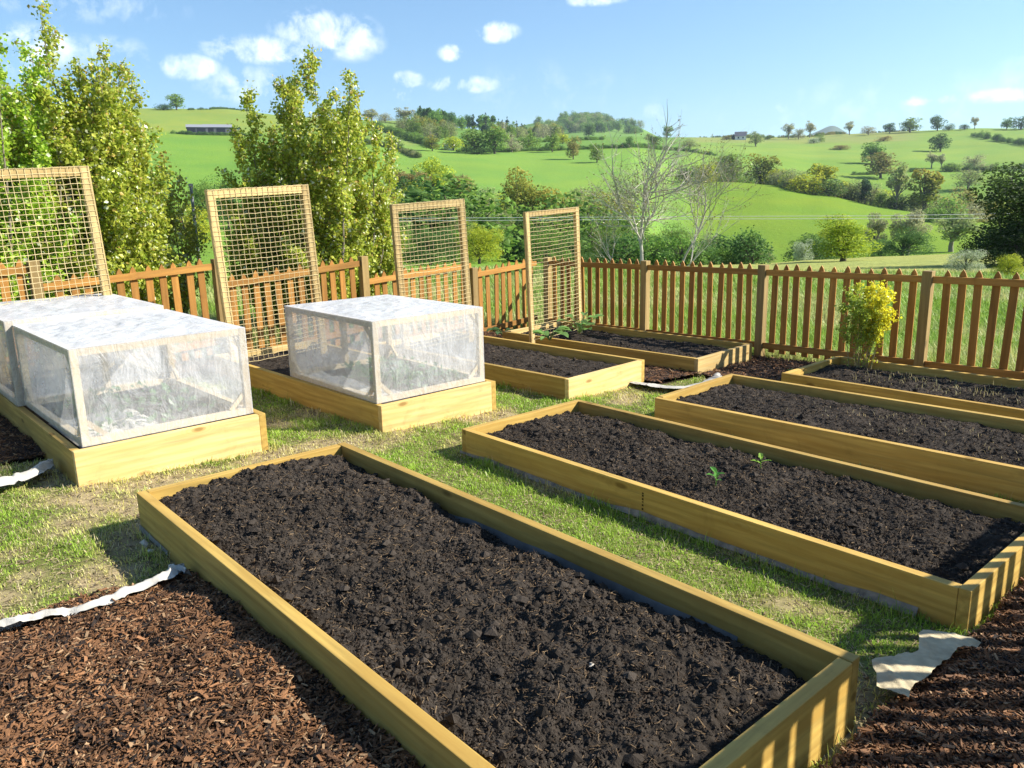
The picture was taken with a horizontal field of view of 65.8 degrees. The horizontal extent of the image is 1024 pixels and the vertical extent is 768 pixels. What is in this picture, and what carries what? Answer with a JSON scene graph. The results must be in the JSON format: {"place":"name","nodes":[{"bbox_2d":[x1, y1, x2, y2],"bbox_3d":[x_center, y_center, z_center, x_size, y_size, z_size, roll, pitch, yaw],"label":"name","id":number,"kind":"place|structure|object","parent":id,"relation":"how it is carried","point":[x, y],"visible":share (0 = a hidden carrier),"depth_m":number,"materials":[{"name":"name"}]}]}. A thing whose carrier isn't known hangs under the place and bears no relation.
{"place":"outdoors","nodes":[
{"label":"outdoors","id":0,"kind":"place"},
{"bbox_2d":[0,323,1023,767],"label":"ground","id":1,"kind":"structure","parent":0,"point":[132,565],"depth_m":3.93,"materials":[{"name":"green plant"}]},
{"bbox_2d":[0,415,45,463],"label":"bark mulch","id":2,"kind":"object","parent":1,"relation":"on","point":[15,443],"visible":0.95,"depth_m":5.33,"materials":[{"name":"brown wood"}]},
{"bbox_2d":[0,458,53,487],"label":"weed membrane","id":3,"kind":"object","parent":1,"relation":"on","point":[34,471],"visible":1,"depth_m":4.64,"materials":[{"name":"fabric"}]},
{"bbox_2d":[0,563,191,633],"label":"weed membrane","id":4,"kind":"object","parent":1,"relation":"on","point":[170,572],"visible":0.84,"depth_m":3.09,"materials":[{"name":"fabric"}]},
{"bbox_2d":[0,357,268,486],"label":"raised bed","id":5,"kind":"object","parent":1,"relation":"on","point":[197,444],"visible":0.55,"depth_m":5.04,"materials":[{"name":"brown wood"}]},
{"bbox_2d":[0,293,168,405],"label":"cold frame","id":6,"kind":"object","parent":5,"relation":"on","point":[12,313],"visible":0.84,"depth_m":6.20,"materials":[{"name":"white plastic"}]},
{"bbox_2d":[4,366,234,448],"bbox_3d":[-3.120,0.141,6.085,1.138,0.098,2.969,-13,17,-41],"label":"compost","id":7,"kind":"object","parent":5,"relation":"in","point":[48,385],"visible":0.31,"depth_m":6.15,"materials":[{"name":"black soil"}]},
{"bbox_2d":[0,165,125,384],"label":"net trellis","id":8,"kind":"object","parent":7,"relation":"on","point":[83,172],"visible":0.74,"depth_m":6.79,"materials":[{"name":"brown wood"}]},
{"bbox_2d":[48,409,171,448],"bbox_3d":[-2.643,0.253,5.202,0.540,0.073,0.870,-13,17,-41],"label":"fleece","id":9,"kind":"object","parent":7,"relation":"on","point":[128,422],"visible":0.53,"depth_m":5.18,"materials":[{"name":"fabric"}]},
{"bbox_2d":[54,380,215,433],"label":"seedlings","id":10,"kind":"object","parent":7,"relation":"on","point":[153,399],"visible":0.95,"depth_m":5.55,"materials":[{"name":"green plant"}]},
{"bbox_2d":[14,309,252,446],"bbox_3d":[-2.642,-0.114,5.481,1.079,0.598,1.463,-13,17,-41],"label":"cold frame","id":11,"kind":"object","parent":5,"relation":"on","point":[71,340],"visible":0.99,"depth_m":5.26,"materials":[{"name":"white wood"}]},
{"bbox_2d":[0,569,424,767],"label":"bark mulch","id":12,"kind":"object","parent":1,"relation":"on","point":[180,670],"visible":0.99,"depth_m":2.48,"materials":[{"name":"brown wood"}]},
{"bbox_2d":[0,256,536,366],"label":"picket fence","id":13,"kind":"object","parent":1,"relation":"on","point":[133,276],"visible":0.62,"depth_m":9.09,"materials":[{"name":"brown wood"}]},
{"bbox_2d":[214,340,495,432],"bbox_3d":[-1.575,-0.038,7.323,1.136,0.256,3.019,-13,17,-41],"label":"raised bed","id":14,"kind":"object","parent":1,"relation":"on","point":[473,398],"visible":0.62,"depth_m":6.44,"materials":[{"name":"brown wood"}]},
{"bbox_2d":[204,184,327,370],"bbox_3d":[-2.392,-1.052,7.842,1.045,1.764,0.068,-16,20,-40],"label":"net trellis","id":15,"kind":"object","parent":14,"relation":"attached to","point":[211,195],"visible":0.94,"depth_m":7.73,"materials":[{"name":"brown wood"}]},
{"bbox_2d":[247,349,465,397],"bbox_3d":[-1.577,-0.086,7.311,1.079,0.114,2.962,-13,17,-41],"label":"compost","id":16,"kind":"object","parent":14,"relation":"in","point":[281,364],"visible":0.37,"depth_m":7.64,"materials":[{"name":"black soil"}]},
{"bbox_2d":[301,371,408,403],"bbox_3d":[-1.329,0.005,6.518,0.300,0.077,1.280,-13,17,-41],"label":"fleece","id":17,"kind":"object","parent":16,"relation":"on","point":[349,383],"visible":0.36,"depth_m":6.63,"materials":[{"name":"fabric"}]},
{"bbox_2d":[341,353,466,391],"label":"seedlings","id":18,"kind":"object","parent":16,"relation":"on","point":[366,371],"visible":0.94,"depth_m":6.73,"materials":[{"name":"green plant"}]},
{"bbox_2d":[285,294,483,403],"bbox_3d":[-1.089,-0.353,6.676,1.058,0.629,1.425,-13,17,-40],"label":"cold frame","id":19,"kind":"object","parent":14,"relation":"on","point":[374,313],"visible":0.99,"depth_m":6.46,"materials":[{"name":"white plastic"}]},
{"bbox_2d":[149,325,820,382],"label":"bark mulch","id":20,"kind":"object","parent":1,"relation":"on","point":[764,367],"visible":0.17,"depth_m":8.51,"materials":[{"name":"brown wood"}]},
{"bbox_2d":[136,442,859,767],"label":"raised bed","id":21,"kind":"object","parent":1,"relation":"on","point":[799,727],"visible":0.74,"depth_m":2.65,"materials":[{"name":"brown wood"}]},
{"bbox_2d":[159,454,805,767],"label":"compost","id":22,"kind":"object","parent":21,"relation":"in","point":[488,646],"visible":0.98,"depth_m":2.74,"materials":[{"name":"black soil"}]},
{"bbox_2d":[449,513,737,640],"bbox_3d":[0.159,0.803,3.405,0.018,0.164,1.850,-12,17,-40],"label":"bed liner","id":23,"kind":"object","parent":21,"relation":"attached to","point":[628,594],"visible":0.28,"depth_m":3.19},
{"bbox_2d":[378,330,643,399],"bbox_3d":[-0.143,-0.236,8.514,1.148,0.250,2.988,-14,18,-43],"label":"raised bed","id":24,"kind":"object","parent":1,"relation":"on","point":[625,372],"visible":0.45,"depth_m":7.75,"materials":[{"name":"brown wood"}]},
{"bbox_2d":[395,337,619,377],"bbox_3d":[-0.144,-0.288,8.502,1.087,0.113,2.928,-14,18,-43],"label":"compost","id":25,"kind":"object","parent":24,"relation":"in","point":[541,362],"visible":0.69,"depth_m":8.33,"materials":[{"name":"black soil"}]},
{"bbox_2d":[389,198,473,348],"bbox_3d":[-0.876,-1.201,8.939,1.000,1.694,0.067,-16,19,-40],"label":"net trellis","id":26,"kind":"object","parent":25,"relation":"on","point":[458,204],"visible":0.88,"depth_m":8.84,"materials":[{"name":"brown wood"}]},
{"bbox_2d":[502,321,751,376],"bbox_3d":[1.333,-0.464,9.824,2.952,0.238,1.168,11,18,43],"label":"raised bed","id":27,"kind":"object","parent":1,"relation":"on","point":[734,352],"visible":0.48,"depth_m":9.23,"materials":[{"name":"brown wood"}]},
{"bbox_2d":[523,206,582,342],"bbox_3d":[0.539,-1.357,9.978,0.955,1.669,0.069,-16,20,-41],"label":"net trellis","id":28,"kind":"object","parent":27,"relation":"attached to","point":[574,211],"visible":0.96,"depth_m":9.86,"materials":[{"name":"brown wood"}]},
{"bbox_2d":[521,327,726,357],"bbox_3d":[1.332,-0.516,9.812,2.892,0.118,1.108,11,18,43],"label":"compost","id":29,"kind":"object","parent":27,"relation":"in","point":[689,349],"visible":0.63,"depth_m":9.62,"materials":[{"name":"black soil"}]},
{"bbox_2d":[557,312,603,333],"bbox_3d":[0.875,-0.761,10.063,0.452,0.237,0.674,5,15,27],"label":"leafy plant","id":30,"kind":"object","parent":29,"relation":"on","point":[585,322],"visible":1,"depth_m":10.06,"materials":[{"name":"green plant"}]},
{"bbox_2d":[462,399,1023,632],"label":"raised bed","id":31,"kind":"object","parent":1,"relation":"on","point":[972,599],"visible":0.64,"depth_m":4.12,"materials":[{"name":"brown wood"}]},
{"bbox_2d":[460,450,917,615],"bbox_3d":[0.657,0.713,4.447,0.022,0.046,3.120,-12,17,-40],"label":"bed liner","id":32,"kind":"object","parent":31,"relation":"attached to","point":[872,595],"visible":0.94,"depth_m":3.97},
{"bbox_2d":[486,410,1023,584],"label":"compost","id":33,"kind":"object","parent":31,"relation":"in","point":[937,538],"visible":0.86,"depth_m":4.32,"materials":[{"name":"black soil"}]},
{"bbox_2d":[543,257,1023,379],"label":"picket fence","id":34,"kind":"object","parent":1,"relation":"on","point":[927,279],"visible":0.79,"depth_m":9.09,"materials":[{"name":"brown wood"}]},
{"bbox_2d":[655,374,1023,502],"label":"raised bed","id":35,"kind":"object","parent":1,"relation":"on","point":[978,475],"visible":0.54,"depth_m":5.53,"materials":[{"name":"brown wood"}]},
{"bbox_2d":[677,383,1023,466],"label":"compost","id":36,"kind":"object","parent":35,"relation":"in","point":[1006,444],"visible":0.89,"depth_m":5.71,"materials":[{"name":"black soil"}]},
{"bbox_2d":[781,356,1023,418],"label":"raised bed","id":37,"kind":"object","parent":1,"relation":"on","point":[796,376],"visible":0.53,"depth_m":7.14,"materials":[{"name":"brown wood"}]},
{"bbox_2d":[803,364,1023,408],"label":"compost","id":38,"kind":"object","parent":37,"relation":"in","point":[842,372],"visible":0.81,"depth_m":7.10,"materials":[{"name":"black soil"}]},
{"bbox_2d":[834,280,901,368],"bbox_3d":[3.525,-0.579,7.816,0.644,0.895,0.569,-13,17,-41],"label":"flowering bush","id":39,"kind":"object","parent":38,"relation":"on","point":[871,318],"visible":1,"depth_m":7.76,"materials":[{"name":"yellow plant"}]},
{"bbox_2d":[818,577,1023,767],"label":"bark mulch","id":40,"kind":"object","parent":1,"relation":"on","point":[962,707],"visible":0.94,"depth_m":2.51,"materials":[{"name":"brown wood"}]},
{"bbox_2d":[872,630,980,696],"bbox_3d":[1.448,0.968,2.801,0.654,0.076,0.179,-12,17,-39],"label":"weed membrane","id":41,"kind":"object","parent":40,"relation":"on","point":[903,673],"visible":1,"depth_m":2.75,"materials":[{"name":"fabric"}]},
{"bbox_2d":[0,0,1023,136],"label":"sky","id":42,"kind":"structure","parent":0,"point":[729,67],"materials":[{"name":"blue"}]},
{"bbox_2d":[40,108,1023,358],"bbox_3d":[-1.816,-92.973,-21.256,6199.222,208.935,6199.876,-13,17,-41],"label":"hills","id":43,"kind":"structure","parent":0,"point":[783,219],"depth_m":270.60,"materials":[{"name":"green plant"}]},
{"bbox_2d":[0,33,84,361],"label":"poplar","id":44,"kind":"object","parent":43,"relation":"on","point":[42,149],"visible":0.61,"depth_m":8.32,"materials":[{"name":"green plant"}]},
{"bbox_2d":[0,0,158,297],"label":"poplar","id":45,"kind":"object","parent":43,"relation":"on","point":[63,116],"visible":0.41,"depth_m":8.81,"materials":[{"name":"green plant"}]},
{"bbox_2d":[41,38,186,304],"bbox_3d":[-4.743,-2.224,9.515,1.491,3.651,1.730,-13,17,-41],"label":"poplar","id":46,"kind":"object","parent":43,"relation":"on","point":[150,223],"visible":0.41,"depth_m":9.36,"materials":[{"name":"green plant"}]},
{"bbox_2d":[147,150,211,313],"bbox_3d":[-4.500,-1.824,10.566,0.879,2.477,0.913,5,15,27],"label":"poplar","id":47,"kind":"object","parent":43,"relation":"on","point":[184,232],"visible":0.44,"depth_m":10.52,"materials":[{"name":"green plant"}]},
{"bbox_2d":[172,201,210,244],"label":"bush","id":48,"kind":"object","parent":43,"relation":"on","point":[202,226],"visible":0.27,"depth_m":80.78,"materials":[{"name":"green plant"}]},
{"bbox_2d":[186,174,221,218],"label":"bush","id":49,"kind":"object","parent":43,"relation":"on","point":[199,194],"visible":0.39,"depth_m":125.84,"materials":[{"name":"green plant"}]},
{"bbox_2d":[210,169,242,227],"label":"bush","id":50,"kind":"object","parent":43,"relation":"on","point":[221,212],"visible":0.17,"depth_m":114.22,"materials":[{"name":"green plant"}]},
{"bbox_2d":[214,80,298,327],"bbox_3d":[-3.366,-2.292,10.684,1.340,3.377,1.286,-13,17,-41],"label":"poplar","id":51,"kind":"object","parent":43,"relation":"on","point":[248,176],"visible":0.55,"depth_m":10.38,"materials":[{"name":"green plant"}]},
{"bbox_2d":[254,44,379,330],"bbox_3d":[-2.551,-2.489,10.612,1.657,3.805,2.012,-13,17,-41],"label":"poplar","id":52,"kind":"object","parent":43,"relation":"on","point":[331,178],"visible":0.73,"depth_m":10.19,"materials":[{"name":"green plant"}]},
{"bbox_2d":[309,93,408,298],"bbox_3d":[-2.289,-2.440,11.561,1.532,3.332,1.412,-3,13,-7],"label":"poplar","id":53,"kind":"object","parent":43,"relation":"on","point":[380,232],"visible":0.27,"depth_m":11.31,"materials":[{"name":"green plant"}]},
{"bbox_2d":[368,120,440,147],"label":"hedge","id":54,"kind":"object","parent":43,"relation":"on","point":[415,137],"visible":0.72,"depth_m":373.67,"materials":[{"name":"green plant"}]},
{"bbox_2d":[393,113,457,141],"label":"woodland","id":55,"kind":"object","parent":43,"relation":"on","point":[425,127],"visible":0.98,"depth_m":404.51,"materials":[{"name":"green plant"}]},
{"bbox_2d":[402,224,459,265],"bbox_3d":[-3.890,-6.477,37.251,3.060,2.022,3.035,-2,13,-3],"label":"bush","id":56,"kind":"object","parent":43,"relation":"on","point":[431,255],"visible":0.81,"depth_m":36.98,"materials":[{"name":"green plant"}]},
{"bbox_2d":[411,156,455,196],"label":"tree","id":57,"kind":"object","parent":43,"relation":"on","point":[430,169],"visible":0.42,"depth_m":149.29,"materials":[{"name":"green plant"}]},
{"bbox_2d":[366,173,524,262],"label":"thicket","id":58,"kind":"object","parent":43,"relation":"on","point":[412,195],"visible":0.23,"depth_m":48.85,"materials":[{"name":"green plant"}]},
{"bbox_2d":[414,106,526,134],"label":"woodland","id":59,"kind":"object","parent":43,"relation":"on","point":[467,120],"visible":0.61,"depth_m":496.03,"materials":[{"name":"green plant"}]},
{"bbox_2d":[459,126,487,148],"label":"tree","id":60,"kind":"object","parent":43,"relation":"on","point":[472,138],"visible":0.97,"depth_m":302.74,"materials":[{"name":"green plant"}]},
{"bbox_2d":[454,221,504,263],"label":"bush","id":61,"kind":"object","parent":43,"relation":"on","point":[482,247],"visible":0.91,"depth_m":43.06,"materials":[{"name":"green plant"}]},
{"bbox_2d":[479,125,510,153],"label":"tree","id":62,"kind":"object","parent":43,"relation":"on","point":[491,141],"visible":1,"depth_m":302.94,"materials":[{"name":"green plant"}]},
{"bbox_2d":[379,165,643,229],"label":"thicket","id":63,"kind":"object","parent":43,"relation":"on","point":[404,181],"visible":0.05,"depth_m":119.30,"materials":[{"name":"green plant"}]},
{"bbox_2d":[2,263,1023,379],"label":"meadow grass","id":64,"kind":"structure","parent":43,"relation":"on","point":[983,319],"depth_m":13.34,"materials":[{"name":"green plant"}]},
{"bbox_2d":[498,166,548,234],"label":"tree","id":65,"kind":"object","parent":43,"relation":"on","point":[519,197],"visible":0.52,"depth_m":113.35,"materials":[{"name":"green plant"}]},
{"bbox_2d":[489,121,563,137],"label":"woodland","id":66,"kind":"object","parent":43,"relation":"on","point":[540,131],"visible":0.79,"depth_m":496.80,"materials":[{"name":"green plant"}]},
{"bbox_2d":[519,226,573,263],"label":"bush","id":67,"kind":"object","parent":43,"relation":"on","point":[540,248],"visible":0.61,"depth_m":41.24,"materials":[{"name":"green plant"}]},
{"bbox_2d":[530,186,575,228],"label":"tree","id":68,"kind":"object","parent":43,"relation":"on","point":[539,194],"visible":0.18,"depth_m":111.01,"materials":[{"name":"green plant"}]},
{"bbox_2d":[548,232,602,262],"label":"bush","id":69,"kind":"object","parent":43,"relation":"on","point":[571,247],"visible":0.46,"depth_m":42.95,"materials":[{"name":"green plant"}]},
{"bbox_2d":[495,191,660,262],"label":"thicket","id":70,"kind":"object","parent":43,"relation":"on","point":[588,226],"visible":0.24,"depth_m":55.17,"materials":[{"name":"green plant"}]},
{"bbox_2d":[455,142,716,155],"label":"hedge","id":71,"kind":"object","parent":43,"relation":"on","point":[642,145],"visible":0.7,"depth_m":329.81,"materials":[{"name":"green plant"}]},
{"bbox_2d":[533,110,644,133],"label":"woodland","id":72,"kind":"object","parent":43,"relation":"on","point":[575,122],"visible":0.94,"depth_m":1036.31,"materials":[{"name":"green plant"}]},
{"bbox_2d":[580,191,641,227],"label":"bush","id":73,"kind":"object","parent":43,"relation":"on","point":[620,217],"visible":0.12,"depth_m":103.17,"materials":[{"name":"green plant"}]},
{"bbox_2d":[587,218,636,259],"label":"bush","id":74,"kind":"object","parent":43,"relation":"on","point":[595,251],"visible":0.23,"depth_m":48.59,"materials":[{"name":"green plant"}]},
{"bbox_2d":[580,106,724,261],"bbox_3d":[3.520,-4.782,19.957,3.860,4.476,3.279,7,16,33],"label":"bare tree","id":75,"kind":"object","parent":43,"relation":"on","point":[646,192],"visible":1,"depth_m":19.89,"materials":[{"name":"grey plant"}]},
{"bbox_2d":[657,221,696,262],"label":"bush","id":76,"kind":"object","parent":43,"relation":"on","point":[671,234],"visible":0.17,"depth_m":63.81,"materials":[{"name":"green plant"}]},
{"bbox_2d":[595,225,776,265],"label":"hedge","id":77,"kind":"object","parent":43,"relation":"on","point":[740,249],"visible":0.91,"depth_m":43.98,"materials":[{"name":"green plant"}]},
{"bbox_2d":[638,130,773,264],"bbox_3d":[5.750,-5.185,23.051,4.003,4.260,4.280,-13,17,-41],"label":"bare tree","id":78,"kind":"object","parent":43,"relation":"on","point":[707,189],"visible":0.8,"depth_m":22.62,"materials":[{"name":"grey plant"}]},
{"bbox_2d":[677,202,746,265],"bbox_3d":[5.259,-3.865,21.193,2.111,2.138,1.798,-13,17,-41],"label":"bare tree","id":79,"kind":"object","parent":43,"relation":"on","point":[706,235],"visible":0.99,"depth_m":21.18,"materials":[{"name":"grey plant"}]},
{"bbox_2d":[717,153,748,181],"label":"tree","id":80,"kind":"object","parent":43,"relation":"on","point":[733,161],"visible":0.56,"depth_m":250.47,"materials":[{"name":"green plant"}]},
{"bbox_2d":[743,153,781,183],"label":"tree","id":81,"kind":"object","parent":43,"relation":"on","point":[763,169],"visible":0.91,"depth_m":241.06,"materials":[{"name":"green plant"}]},
{"bbox_2d":[793,238,813,260],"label":"bush","id":82,"kind":"object","parent":43,"relation":"on","point":[801,255],"visible":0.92,"depth_m":69.11,"materials":[{"name":"green plant"}]},
{"bbox_2d":[777,232,838,261],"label":"bush","id":83,"kind":"object","parent":43,"relation":"on","point":[820,257],"visible":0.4,"depth_m":73.71,"materials":[{"name":"green plant"}]},
{"bbox_2d":[806,163,838,185],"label":"tree","id":84,"kind":"object","parent":43,"relation":"on","point":[826,171],"visible":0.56,"depth_m":222.61,"materials":[{"name":"green plant"}]},
{"bbox_2d":[804,213,883,261],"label":"tree","id":85,"kind":"object","parent":43,"relation":"on","point":[837,233],"visible":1,"depth_m":39.45,"materials":[{"name":"green plant"}]},
{"bbox_2d":[693,160,1011,216],"bbox_3d":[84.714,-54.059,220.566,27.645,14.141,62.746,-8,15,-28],"label":"hedge","id":86,"kind":"object","parent":43,"relation":"on","point":[789,181],"visible":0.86,"depth_m":211.16,"materials":[{"name":"green plant"}]},
{"bbox_2d":[860,142,885,163],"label":"tree","id":87,"kind":"object","parent":43,"relation":"on","point":[873,149],"visible":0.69,"depth_m":369.23,"materials":[{"name":"green plant"}]},
{"bbox_2d":[862,212,888,247],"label":"tree","id":88,"kind":"object","parent":43,"relation":"on","point":[881,226],"visible":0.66,"depth_m":89.24,"materials":[{"name":"green plant"}]},
{"bbox_2d":[861,151,901,177],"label":"tree","id":89,"kind":"object","parent":43,"relation":"on","point":[882,165],"visible":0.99,"depth_m":314.83,"materials":[{"name":"green plant"}]},
{"bbox_2d":[885,162,914,207],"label":"tree","id":90,"kind":"object","parent":43,"relation":"on","point":[897,179],"visible":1,"depth_m":202.35,"materials":[{"name":"green plant"}]},
{"bbox_2d":[870,226,939,255],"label":"bush","id":91,"kind":"object","parent":43,"relation":"on","point":[909,239],"visible":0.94,"depth_m":61.82,"materials":[{"name":"green plant"}]},
{"bbox_2d":[888,210,932,255],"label":"tree","id":92,"kind":"object","parent":43,"relation":"on","point":[895,225],"visible":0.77,"depth_m":87.26,"materials":[{"name":"green plant"}]},
{"bbox_2d":[907,168,944,211],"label":"tree","id":93,"kind":"object","parent":43,"relation":"on","point":[932,183],"visible":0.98,"depth_m":198.56,"materials":[{"name":"green plant"}]},
{"bbox_2d":[927,133,952,151],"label":"tree","id":94,"kind":"object","parent":43,"relation":"on","point":[940,143],"visible":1,"depth_m":425.16,"materials":[{"name":"green plant"}]},
{"bbox_2d":[932,210,983,251],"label":"tree","id":95,"kind":"object","parent":43,"relation":"on","point":[955,228],"visible":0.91,"depth_m":102.07,"materials":[{"name":"green plant"}]},
{"bbox_2d":[942,248,987,271],"bbox_3d":[13.507,-3.647,23.529,1.201,0.787,1.206,-4,13,-10],"label":"bush","id":96,"kind":"object","parent":43,"relation":"on","point":[966,265],"visible":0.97,"depth_m":23.48,"materials":[{"name":"green plant"}]},
{"bbox_2d":[922,197,1010,222],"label":"hedge","id":97,"kind":"object","parent":43,"relation":"on","point":[967,208],"visible":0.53,"depth_m":166.59,"materials":[{"name":"green plant"}]},
{"bbox_2d":[950,169,984,188],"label":"tree","id":98,"kind":"object","parent":43,"relation":"on","point":[969,177],"visible":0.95,"depth_m":276.94,"materials":[{"name":"green plant"}]},
{"bbox_2d":[938,162,1023,171],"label":"hedge","id":99,"kind":"object","parent":43,"relation":"on","point":[983,167],"visible":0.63,"depth_m":330.04,"materials":[{"name":"green plant"}]},
{"bbox_2d":[957,203,1023,265],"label":"bush","id":100,"kind":"object","parent":43,"relation":"on","point":[1011,222],"visible":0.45,"depth_m":27.39,"materials":[{"name":"green plant"}]},
{"bbox_2d":[959,223,1023,267],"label":"bush","id":101,"kind":"object","parent":43,"relation":"on","point":[1000,244],"visible":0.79,"depth_m":26.69,"materials":[{"name":"green plant"}]},
{"bbox_2d":[965,161,1023,251],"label":"tree","id":102,"kind":"object","parent":43,"relation":"on","point":[1009,187],"visible":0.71,"depth_m":27.57,"materials":[{"name":"green plant"}]},
{"bbox_2d":[970,130,1023,144],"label":"hedge","id":103,"kind":"object","parent":43,"relation":"on","point":[999,137],"visible":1,"depth_m":474.80,"materials":[{"name":"green plant"}]},
{"bbox_2d":[990,253,1023,275],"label":"bush","id":104,"kind":"object","parent":43,"relation":"on","point":[1012,263],"visible":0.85,"depth_m":20.85,"materials":[{"name":"green plant"}]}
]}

